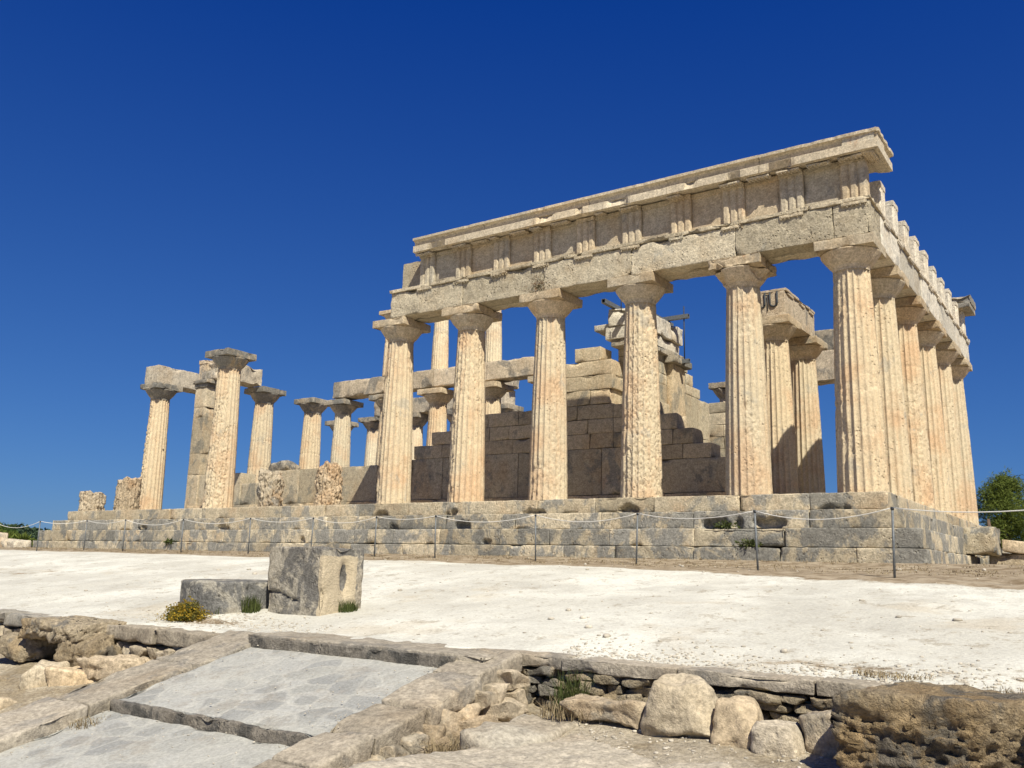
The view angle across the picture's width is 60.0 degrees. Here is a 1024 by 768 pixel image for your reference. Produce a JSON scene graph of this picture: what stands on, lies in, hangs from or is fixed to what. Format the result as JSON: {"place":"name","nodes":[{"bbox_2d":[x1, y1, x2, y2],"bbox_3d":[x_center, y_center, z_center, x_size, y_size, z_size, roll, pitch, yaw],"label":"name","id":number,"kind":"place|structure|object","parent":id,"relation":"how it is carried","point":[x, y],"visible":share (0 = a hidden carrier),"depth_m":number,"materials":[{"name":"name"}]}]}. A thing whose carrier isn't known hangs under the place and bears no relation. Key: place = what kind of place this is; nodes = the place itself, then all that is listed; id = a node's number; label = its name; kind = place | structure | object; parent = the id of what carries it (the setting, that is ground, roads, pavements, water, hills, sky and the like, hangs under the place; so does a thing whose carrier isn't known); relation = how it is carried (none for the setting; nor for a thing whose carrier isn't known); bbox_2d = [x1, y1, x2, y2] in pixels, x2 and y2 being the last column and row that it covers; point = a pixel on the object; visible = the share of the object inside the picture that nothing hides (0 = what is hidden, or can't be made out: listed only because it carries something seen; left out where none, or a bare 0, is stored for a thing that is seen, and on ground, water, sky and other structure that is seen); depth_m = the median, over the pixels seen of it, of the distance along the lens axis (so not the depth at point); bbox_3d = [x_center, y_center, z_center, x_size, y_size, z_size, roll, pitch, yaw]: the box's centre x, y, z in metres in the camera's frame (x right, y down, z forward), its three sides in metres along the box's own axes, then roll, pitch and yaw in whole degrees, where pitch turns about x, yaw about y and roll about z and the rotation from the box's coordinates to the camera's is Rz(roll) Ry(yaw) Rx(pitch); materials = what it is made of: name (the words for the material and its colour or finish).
{"place":"outdoors","nodes":[
{"label":"outdoors","id":0,"kind":"place"},
{"bbox_2d":[0,654,839,767],"bbox_3d":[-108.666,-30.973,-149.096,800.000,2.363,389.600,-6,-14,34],"label":"ground","id":1,"kind":"structure","parent":0,"point":[640,745],"depth_m":6.65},
{"bbox_2d":[0,697,16,709],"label":"boulder","id":2,"kind":"object","parent":1,"relation":"on","point":[5,702],"visible":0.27,"depth_m":10.06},
{"bbox_2d":[19,659,69,688],"bbox_3d":[-5.679,3.660,10.888,0.513,0.512,0.518,1,-12,3],"label":"boulder","id":3,"kind":"object","parent":1,"relation":"on","point":[33,676],"visible":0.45,"depth_m":10.68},
{"bbox_2d":[0,615,126,666],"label":"rock outcrop","id":4,"kind":"object","parent":1,"relation":"on","point":[70,639],"visible":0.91,"depth_m":11.38,"materials":[{"name":"stone"}]},
{"bbox_2d":[44,666,95,686],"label":"boulder","id":5,"kind":"object","parent":1,"relation":"on","point":[65,676],"visible":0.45,"depth_m":10.61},
{"bbox_2d":[76,654,155,680],"bbox_3d":[-4.747,3.429,10.688,0.998,0.354,0.447,-3,-12,19],"label":"boulder","id":6,"kind":"object","parent":1,"relation":"on","point":[97,667],"visible":0.66,"depth_m":10.55,"materials":[{"name":"stone"}]},
{"bbox_2d":[0,630,530,767],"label":"paved ramp","id":7,"kind":"structure","parent":1,"relation":"on","point":[456,692],"depth_m":7.78,"materials":[{"name":"stone"}]},
{"bbox_2d":[68,715,110,729],"bbox_3d":[-3.848,3.064,8.034,0.357,0.087,0.430,-3,-12,21],"label":"weed tuft","id":8,"kind":"object","parent":7,"relation":"on","point":[78,726],"visible":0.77,"depth_m":7.98,"materials":[{"name":"beige plant"}]},
{"bbox_2d":[415,735,467,753],"bbox_3d":[-0.313,2.796,6.852,0.807,0.131,0.823,-6,-14,34],"label":"weed tuft","id":9,"kind":"object","parent":1,"relation":"on","point":[454,745],"visible":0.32,"depth_m":6.82,"materials":[{"name":"beige plant"}]},
{"bbox_2d":[460,714,580,749],"bbox_3d":[0.080,2.845,6.982,0.601,0.362,1.151,-6,-14,34],"label":"boulder","id":10,"kind":"object","parent":1,"relation":"on","point":[520,730],"visible":0.58,"depth_m":6.78,"materials":[{"name":"stone"}]},
{"bbox_2d":[348,733,732,767],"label":"boulder","id":11,"kind":"object","parent":1,"relation":"on","point":[573,750],"visible":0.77,"depth_m":6.14,"materials":[{"name":"stone"}]},
{"bbox_2d":[543,666,600,717],"bbox_3d":[0.512,2.663,7.665,0.547,0.383,0.587,4,-12,-10],"label":"weed tuft","id":12,"kind":"object","parent":1,"relation":"on","point":[561,692],"visible":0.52,"depth_m":7.62,"materials":[{"name":"green plant"}]},
{"bbox_2d":[537,694,606,722],"bbox_3d":[0.604,2.719,7.458,0.857,0.153,0.856,-6,-14,34],"label":"weed tuft","id":13,"kind":"object","parent":1,"relation":"on","point":[559,711],"visible":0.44,"depth_m":7.33,"materials":[{"name":"beige plant"}]},
{"bbox_2d":[559,694,645,729],"bbox_3d":[0.783,2.675,7.248,0.845,0.257,0.325,-6,-14,34],"label":"boulder","id":14,"kind":"object","parent":1,"relation":"on","point":[628,712],"visible":0.86,"depth_m":7.13,"materials":[{"name":"stone"}]},
{"bbox_2d":[640,673,718,738],"bbox_3d":[1.336,2.520,6.883,0.641,0.500,0.438,-6,-14,34],"label":"boulder","id":15,"kind":"object","parent":1,"relation":"on","point":[680,704],"visible":0.82,"depth_m":6.75,"materials":[{"name":"stone"}]},
{"bbox_2d":[488,649,891,723],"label":"retaining wall","id":16,"kind":"structure","parent":1,"relation":"on","point":[783,697],"depth_m":7.54,"materials":[{"name":"stone"}]},
{"bbox_2d":[710,695,763,748],"bbox_3d":[1.702,2.538,6.627,0.408,0.394,0.384,-3,-12,20],"label":"boulder","id":17,"kind":"object","parent":1,"relation":"on","point":[735,718],"visible":0.8,"depth_m":6.54,"materials":[{"name":"stone"}]},
{"bbox_2d":[750,719,805,756],"bbox_3d":[1.923,2.561,6.377,0.370,0.260,0.328,-6,-14,34],"label":"boulder","id":18,"kind":"object","parent":1,"relation":"on","point":[777,737],"visible":0.81,"depth_m":6.28,"materials":[{"name":"stone"}]},
{"bbox_2d":[798,710,838,757],"bbox_3d":[2.317,2.515,6.296,0.532,0.400,0.437,-6,-14,34],"label":"boulder","id":19,"kind":"object","parent":1,"relation":"on","point":[819,738],"visible":0.33,"depth_m":6.23,"materials":[{"name":"stone"}]},
{"bbox_2d":[830,681,1023,767],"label":"boulder","id":20,"kind":"object","parent":1,"relation":"on","point":[910,724],"visible":1,"depth_m":5.48,"materials":[{"name":"stone"}]},
{"bbox_2d":[0,547,1023,719],"bbox_3d":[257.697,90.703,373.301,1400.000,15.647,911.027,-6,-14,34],"label":"white terrace ground","id":21,"kind":"structure","parent":0,"point":[802,618],"depth_m":11.11,"materials":[{"name":"stone"}]},
{"bbox_2d":[0,532,7,538],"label":"boulder","id":22,"kind":"object","parent":21,"relation":"on","point":[4,535],"visible":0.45,"depth_m":43.23,"materials":[{"name":"stone"}]},
{"bbox_2d":[0,538,11,546],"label":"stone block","id":23,"kind":"object","parent":21,"relation":"on","point":[3,542],"visible":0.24,"depth_m":42.73,"materials":[{"name":"stone"}]},
{"bbox_2d":[0,530,16,536],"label":"bush","id":24,"kind":"object","parent":21,"relation":"on","point":[11,533],"visible":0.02,"depth_m":60.66,"materials":[{"name":"green plant"}]},
{"bbox_2d":[0,522,17,532],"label":"bush","id":25,"kind":"object","parent":21,"relation":"on","point":[6,529],"visible":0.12,"depth_m":70.01,"materials":[{"name":"green plant"}]},
{"bbox_2d":[7,539,31,547],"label":"stone block","id":26,"kind":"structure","parent":21,"relation":"on","point":[18,543],"depth_m":42.07,"materials":[{"name":"stone"}]},
{"bbox_2d":[8,532,38,546],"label":"bush","id":27,"kind":"object","parent":21,"relation":"on","point":[22,536],"visible":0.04,"depth_m":57.05,"materials":[{"name":"green plant"}]},
{"bbox_2d":[0,609,220,660],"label":"retaining wall","id":28,"kind":"structure","parent":21,"relation":"on","point":[133,636],"depth_m":10.90,"materials":[{"name":"stone"}]},
{"bbox_2d":[155,595,212,621],"bbox_3d":[-4.305,2.954,11.725,0.699,0.371,0.665,-6,-14,34],"label":"flowering bush","id":29,"kind":"object","parent":21,"relation":"on","point":[187,612],"visible":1,"depth_m":11.61,"materials":[{"name":"yellow plant"}]},
{"bbox_2d":[180,579,270,614],"bbox_3d":[-3.953,3.133,12.715,1.548,0.639,1.539,-6,-14,34],"label":"stone drum","id":30,"kind":"object","parent":21,"relation":"on","point":[225,595],"visible":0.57,"depth_m":12.05,"materials":[{"name":"grey stone"}]},
{"bbox_2d":[247,518,250,553],"bbox_3d":[-7.262,4.257,24.519,0.053,1.112,0.048,-6,-14,34],"label":"barrier post","id":31,"kind":"object","parent":21,"relation":"on","point":[249,536],"visible":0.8,"depth_m":24.51,"materials":[{"name":"metal"}]},
{"bbox_2d":[241,595,263,612],"bbox_3d":[-3.527,2.969,12.025,0.354,0.250,0.348,-6,-14,34],"label":"weed tuft","id":32,"kind":"object","parent":21,"relation":"on","point":[254,605],"visible":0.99,"depth_m":11.96,"materials":[{"name":"green plant"}]},
{"bbox_2d":[268,546,363,615],"bbox_3d":[-2.681,2.724,12.061,1.087,1.009,0.787,-6,-14,34],"label":"stone block","id":33,"kind":"object","parent":21,"relation":"on","point":[316,581],"depth_m":11.75,"materials":[{"name":"stone"}]},
{"bbox_2d":[338,599,362,612],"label":"weed tuft","id":34,"kind":"object","parent":21,"relation":"on","point":[348,607],"visible":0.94,"depth_m":11.66,"materials":[{"name":"green plant"}]},
{"bbox_2d":[374,516,377,556],"bbox_3d":[-3.368,3.823,21.890,0.049,1.112,0.048,-6,-14,34],"label":"barrier post","id":35,"kind":"object","parent":21,"relation":"on","point":[375,535],"visible":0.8,"depth_m":21.89,"materials":[{"name":"metal"}]},
{"bbox_2d":[434,515,436,557],"bbox_3d":[-1.793,3.626,20.706,0.060,1.112,0.048,-6,-14,34],"label":"barrier post","id":36,"kind":"object","parent":21,"relation":"on","point":[435,538],"visible":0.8,"depth_m":20.68,"materials":[{"name":"metal"}]},
{"bbox_2d":[0,556,1023,767],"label":"loose pebbles","id":37,"kind":"object","parent":21,"relation":"on","point":[607,635],"visible":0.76,"depth_m":7.82,"materials":[{"name":"stone"}]},
{"bbox_2d":[33,491,1007,563],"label":"temple platform","id":38,"kind":"structure","parent":21,"relation":"on","point":[924,537],"depth_m":20.41,"materials":[{"name":"stone"}]},
{"bbox_2d":[78,490,105,510],"bbox_3d":[-15.763,4.388,33.304,0.928,0.825,0.929,-6,-14,34],"label":"column stump","id":39,"kind":"object","parent":38,"relation":"on","point":[89,500],"visible":0.95,"depth_m":33.01,"materials":[{"name":"stone"}]},
{"bbox_2d":[113,476,141,509],"bbox_3d":[-13.884,3.972,32.108,0.892,1.251,0.899,-6,-14,34],"label":"column stump","id":40,"kind":"object","parent":38,"relation":"on","point":[128,490],"visible":0.94,"depth_m":31.80,"materials":[{"name":"stone"}]},
{"bbox_2d":[139,382,182,509],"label":"fluted column","id":41,"kind":"structure","parent":38,"relation":"on","point":[160,395],"depth_m":35.47,"materials":[{"name":"stone"}]},
{"bbox_2d":[145,365,198,393],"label":"stone beam","id":42,"kind":"structure","parent":41,"relation":"on","point":[184,379],"depth_m":36.19,"materials":[{"name":"stone"}]},
{"bbox_2d":[184,360,217,508],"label":"anta pier","id":43,"kind":"structure","parent":38,"relation":"on","point":[205,384],"depth_m":34.01,"materials":[{"name":"stone"}]},
{"bbox_2d":[202,347,256,507],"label":"fluted column","id":44,"kind":"structure","parent":38,"relation":"on","point":[230,363],"depth_m":29.38,"materials":[{"name":"stone"}]},
{"bbox_2d":[244,386,285,482],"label":"fluted column","id":45,"kind":"structure","parent":38,"relation":"on","point":[265,398],"depth_m":35.91,"materials":[{"name":"stone"}]},
{"bbox_2d":[209,360,262,387],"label":"stone beam","id":46,"kind":"structure","parent":45,"relation":"on","point":[250,377],"depth_m":35.58,"materials":[{"name":"stone"}]},
{"bbox_2d":[256,468,284,506],"bbox_3d":[-7.540,3.255,27.820,0.872,1.247,0.825,-6,-14,34],"label":"column stump","id":47,"kind":"object","parent":38,"relation":"on","point":[270,489],"visible":0.96,"depth_m":27.55,"materials":[{"name":"stone"}]},
{"bbox_2d":[294,397,327,468],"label":"fluted column","id":48,"kind":"structure","parent":38,"relation":"on","point":[313,408],"depth_m":38.09,"materials":[{"name":"stone"}]},
{"bbox_2d":[314,461,342,505],"bbox_3d":[-5.432,2.946,26.410,0.902,1.389,0.830,-6,-14,34],"label":"column stump","id":49,"kind":"object","parent":38,"relation":"on","point":[328,482],"visible":0.97,"depth_m":26.12,"materials":[{"name":"stone"}]},
{"bbox_2d":[325,420,358,430],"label":"fluted column","id":50,"kind":"structure","parent":38,"relation":"on","point":[330,424],"depth_m":44.22,"materials":[{"name":"stone"}]},
{"bbox_2d":[324,398,363,466],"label":"fluted column","id":51,"kind":"structure","parent":38,"relation":"on","point":[343,409],"depth_m":32.37,"materials":[{"name":"stone"}]},
{"bbox_2d":[358,417,378,465],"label":"fluted column","id":52,"kind":"structure","parent":38,"relation":"on","point":[371,424],"depth_m":42.64,"materials":[{"name":"stone"}]},
{"bbox_2d":[369,394,383,464],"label":"fluted column","id":53,"kind":"structure","parent":38,"relation":"on","point":[377,399],"depth_m":31.18,"materials":[{"name":"stone"}]},
{"bbox_2d":[373,316,430,503],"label":"fluted column","id":54,"kind":"structure","parent":38,"relation":"on","point":[402,334],"depth_m":25.07,"materials":[{"name":"stone"}]},
{"bbox_2d":[412,412,427,459],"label":"fluted column","id":55,"kind":"structure","parent":38,"relation":"on","point":[420,420],"depth_m":41.27,"materials":[{"name":"stone"}]},
{"bbox_2d":[417,387,453,445],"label":"fluted column","id":56,"kind":"structure","parent":38,"relation":"on","point":[438,399],"depth_m":29.91,"materials":[{"name":"stone"}]},
{"bbox_2d":[333,357,533,399],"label":"stone beam","id":57,"kind":"structure","parent":56,"relation":"on","point":[506,371],"depth_m":30.13,"materials":[{"name":"stone"}]},
{"bbox_2d":[379,310,390,376],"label":"column","id":58,"kind":"structure","parent":57,"relation":"on","point":[386,314],"depth_m":31.80,"materials":[{"name":"stone"}]},
{"bbox_2d":[431,320,448,369],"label":"column","id":59,"kind":"structure","parent":57,"relation":"on","point":[440,352],"depth_m":30.45,"materials":[{"name":"stone"}]},
{"bbox_2d":[485,310,501,361],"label":"column","id":60,"kind":"structure","parent":57,"relation":"on","point":[493,342],"depth_m":29.16,"materials":[{"name":"stone"}]},
{"bbox_2d":[447,409,451,430],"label":"fluted column","id":61,"kind":"structure","parent":38,"relation":"on","point":[449,414],"depth_m":39.94,"materials":[{"name":"stone"}]},
{"bbox_2d":[374,391,514,416],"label":"stone beam","id":62,"kind":"structure","parent":61,"relation":"on","point":[420,404],"depth_m":41.04,"materials":[{"name":"stone"}]},
{"bbox_2d":[187,346,725,508],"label":"cella wall","id":63,"kind":"structure","parent":38,"relation":"on","point":[693,464],"depth_m":24.60,"materials":[{"name":"stone"}]},
{"bbox_2d":[268,460,299,470],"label":"boulder","id":64,"kind":"object","parent":63,"relation":"on","point":[284,465],"visible":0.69,"depth_m":31.11,"materials":[{"name":"grey stone"}]},
{"bbox_2d":[501,403,523,412],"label":"stone block","id":65,"kind":"structure","parent":63,"relation":"on","point":[507,407],"depth_m":38.34,"materials":[{"name":"stone"}]},
{"bbox_2d":[441,303,501,501],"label":"fluted column","id":66,"kind":"structure","parent":38,"relation":"on","point":[472,323],"depth_m":23.66,"materials":[{"name":"stone"}]},
{"bbox_2d":[485,381,513,414],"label":"fluted column","id":67,"kind":"structure","parent":38,"relation":"on","point":[495,392],"depth_m":28.68,"materials":[{"name":"stone"}]},
{"bbox_2d":[519,288,582,500],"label":"fluted column","id":68,"kind":"structure","parent":38,"relation":"on","point":[551,309],"depth_m":22.22,"materials":[{"name":"stone"}]},
{"bbox_2d":[526,274,549,291],"bbox_3d":[0.753,-2.513,22.669,1.007,0.835,0.437,-6,-14,34],"label":"weed tuft","id":69,"kind":"object","parent":68,"relation":"on","point":[536,284],"visible":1,"depth_m":22.66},
{"bbox_2d":[607,271,672,497],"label":"fluted column","id":70,"kind":"structure","parent":38,"relation":"on","point":[640,295],"depth_m":20.81,"materials":[{"name":"stone"}]},
{"bbox_2d":[390,127,892,322],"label":"long entablature","id":71,"kind":"structure","parent":70,"relation":"on","point":[785,204],"depth_m":20.95,"materials":[{"name":"stone"}]},
{"bbox_2d":[594,308,709,442],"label":"cross wall","id":72,"kind":"structure","parent":38,"relation":"on","point":[679,394],"depth_m":25.59,"materials":[{"name":"stone"}]},
{"bbox_2d":[601,299,689,364],"bbox_3d":[3.782,-1.596,25.194,1.550,1.750,3.250,-6,-14,34],"label":"steel clamp","id":73,"kind":"object","parent":72,"relation":"attached to","point":[612,305],"visible":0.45,"depth_m":25.82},
{"bbox_2d":[713,520,740,528],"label":"weed tuft","id":74,"kind":"object","parent":38,"relation":"on","point":[728,525],"visible":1,"depth_m":18.15,"materials":[{"name":"green plant"}]},
{"bbox_2d":[708,252,776,495],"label":"fluted column","id":75,"kind":"structure","parent":38,"relation":"on","point":[742,280],"depth_m":19.37,"materials":[{"name":"stone"}]},
{"bbox_2d":[732,538,762,549],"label":"weed tuft","id":76,"kind":"object","parent":38,"relation":"on","point":[747,543],"visible":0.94,"depth_m":17.62,"materials":[{"name":"green plant"}]},
{"bbox_2d":[762,314,801,493],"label":"fluted column","id":77,"kind":"structure","parent":38,"relation":"on","point":[779,331],"depth_m":23.95,"materials":[{"name":"stone"}]},
{"bbox_2d":[789,335,827,492],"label":"fluted column","id":78,"kind":"structure","parent":38,"relation":"on","point":[805,352],"depth_m":26.10,"materials":[{"name":"stone"}]},
{"bbox_2d":[760,288,814,337],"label":"porch beam","id":79,"kind":"structure","parent":78,"relation":"on","point":[779,301],"depth_m":24.73,"materials":[{"name":"stone"}]},
{"bbox_2d":[813,232,889,492],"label":"fluted column","id":80,"kind":"structure","parent":38,"relation":"on","point":[849,262],"depth_m":18.07,"materials":[{"name":"stone"}]},
{"bbox_2d":[870,265,913,500],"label":"fluted column","id":81,"kind":"structure","parent":38,"relation":"on","point":[889,283],"depth_m":19.96,"materials":[{"name":"stone"}]},
{"bbox_2d":[869,180,975,360],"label":"short entablature","id":82,"kind":"structure","parent":81,"relation":"on","point":[910,260],"depth_m":22.75,"materials":[{"name":"stone"}]},
{"bbox_2d":[895,296,934,508],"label":"fluted column","id":83,"kind":"structure","parent":38,"relation":"on","point":[912,311],"depth_m":22.08,"materials":[{"name":"stone"}]},
{"bbox_2d":[917,320,952,515],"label":"fluted column","id":84,"kind":"structure","parent":38,"relation":"on","point":[931,334],"depth_m":24.18,"materials":[{"name":"stone"}]},
{"bbox_2d":[935,341,966,519],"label":"fluted column","id":85,"kind":"structure","parent":38,"relation":"on","point":[948,354],"depth_m":26.29,"materials":[{"name":"stone"}]},
{"bbox_2d":[951,358,978,524],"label":"fluted column","id":86,"kind":"structure","parent":38,"relation":"on","point":[961,368],"depth_m":28.23,"materials":[{"name":"stone"}]},
{"bbox_2d":[963,526,1001,555],"bbox_3d":[10.858,3.634,20.476,0.688,0.663,1.228,-6,-14,34],"label":"fallen block","id":87,"kind":"object","parent":38,"relation":"on","point":[983,541],"depth_m":20.02,"materials":[{"name":"stone"}]},
{"bbox_3d":[10.189,2.353,31.272,1.214,5.270,1.211,-6,-14,34],"label":"fluted column","id":88,"kind":"object","parent":38,"relation":"on","visible":0},
{"bbox_2d":[816,350,834,385],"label":"stone beam","id":89,"kind":"structure","parent":88,"relation":"on","point":[825,366],"depth_m":30.92,"materials":[{"name":"stone"}]},
{"bbox_2d":[815,329,833,349],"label":"frieze block","id":90,"kind":"structure","parent":89,"relation":"on","point":[827,336],"depth_m":31.07,"materials":[{"name":"grey stone"}]},
{"bbox_2d":[535,514,536,560],"bbox_3d":[0.503,3.356,19.035,0.060,1.112,0.048,-6,-14,34],"label":"barrier post","id":91,"kind":"object","parent":21,"relation":"on","point":[535,536],"visible":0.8,"depth_m":19.04,"materials":[{"name":"metal"}]},
{"bbox_2d":[635,513,638,563],"bbox_3d":[2.408,3.040,17.089,0.076,1.112,0.048,-6,-14,34],"label":"barrier post","id":92,"kind":"object","parent":21,"relation":"on","point":[637,514],"visible":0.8,"depth_m":17.09,"materials":[{"name":"metal"}]},
{"bbox_2d":[753,510,758,569],"bbox_3d":[4.039,2.645,14.670,0.068,1.112,0.048,-6,-14,34],"label":"barrier post","id":93,"kind":"object","parent":21,"relation":"on","point":[756,543],"visible":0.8,"depth_m":14.67,"materials":[{"name":"metal"}]},
{"bbox_2d":[890,507,895,577],"bbox_3d":[5.346,2.279,12.422,0.067,1.112,0.048,-6,-14,34],"label":"barrier post","id":94,"kind":"object","parent":21,"relation":"on","point":[893,542],"visible":0.8,"depth_m":12.43,"materials":[{"name":"metal"}]},
{"bbox_2d":[2,507,1023,527],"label":"barrier rope","id":95,"kind":"object","parent":94,"relation":"attached to","point":[597,521],"visible":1,"depth_m":16.94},
{"bbox_2d":[853,668,936,680],"bbox_3d":[3.051,2.304,7.064,0.658,0.034,0.674,-6,-14,34],"label":"weed tuft","id":96,"kind":"object","parent":21,"relation":"on","point":[880,674],"visible":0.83,"depth_m":6.93,"materials":[{"name":"beige plant"}]},
{"bbox_2d":[987,519,1008,545],"bbox_3d":[18.085,6.516,33.226,2.790,2.915,2.739,-6,-14,34],"label":"pine tree","id":97,"kind":"object","parent":21,"relation":"on","point":[988,522],"visible":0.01,"depth_m":33.55,"materials":[{"name":"green plant"}]},
{"bbox_2d":[976,468,1023,541],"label":"pine tree","id":98,"kind":"object","parent":21,"relation":"on","point":[1004,488],"visible":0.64,"depth_m":37.36,"materials":[{"name":"green plant"}]},
{"bbox_2d":[989,540,1023,564],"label":"entrance ramp","id":99,"kind":"structure","parent":21,"relation":"on","point":[1014,555],"depth_m":20.46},
{"bbox_2d":[0,546,1023,576],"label":"dry grass","id":100,"kind":"structure","parent":0,"point":[582,558],"depth_m":18.01,"materials":[{"name":"plant"}]},
{"bbox_2d":[505,381,518,389],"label":"frieze block","id":101,"kind":"structure","parent":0,"point":[515,384],"depth_m":38.77,"materials":[{"name":"stone"}]},
{"bbox_2d":[0,0,1023,539],"label":"sky","id":102,"kind":"structure","parent":0,"point":[181,180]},
{"bbox_2d":[708,382,724,401],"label":"fluted column","id":103,"kind":"structure","parent":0,"point":[718,388],"depth_m":32.90,"materials":[{"name":"stone"}]},
{"bbox_2d":[709,402,724,456],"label":"cella wall","id":104,"kind":"structure","parent":0,"point":[717,422],"depth_m":29.99,"materials":[{"name":"stone"}]},
{"bbox_3d":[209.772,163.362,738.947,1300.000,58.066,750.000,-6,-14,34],"label":"hills","id":105,"kind":"structure","parent":0,"visible":0},
{"bbox_2d":[1,523,49,540],"bbox_3d":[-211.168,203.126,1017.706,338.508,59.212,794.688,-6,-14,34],"label":"hill wood","id":106,"kind":"object","parent":105,"relation":"on","point":[30,531],"visible":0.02,"depth_m":766.71,"materials":[{"name":"green plant"}]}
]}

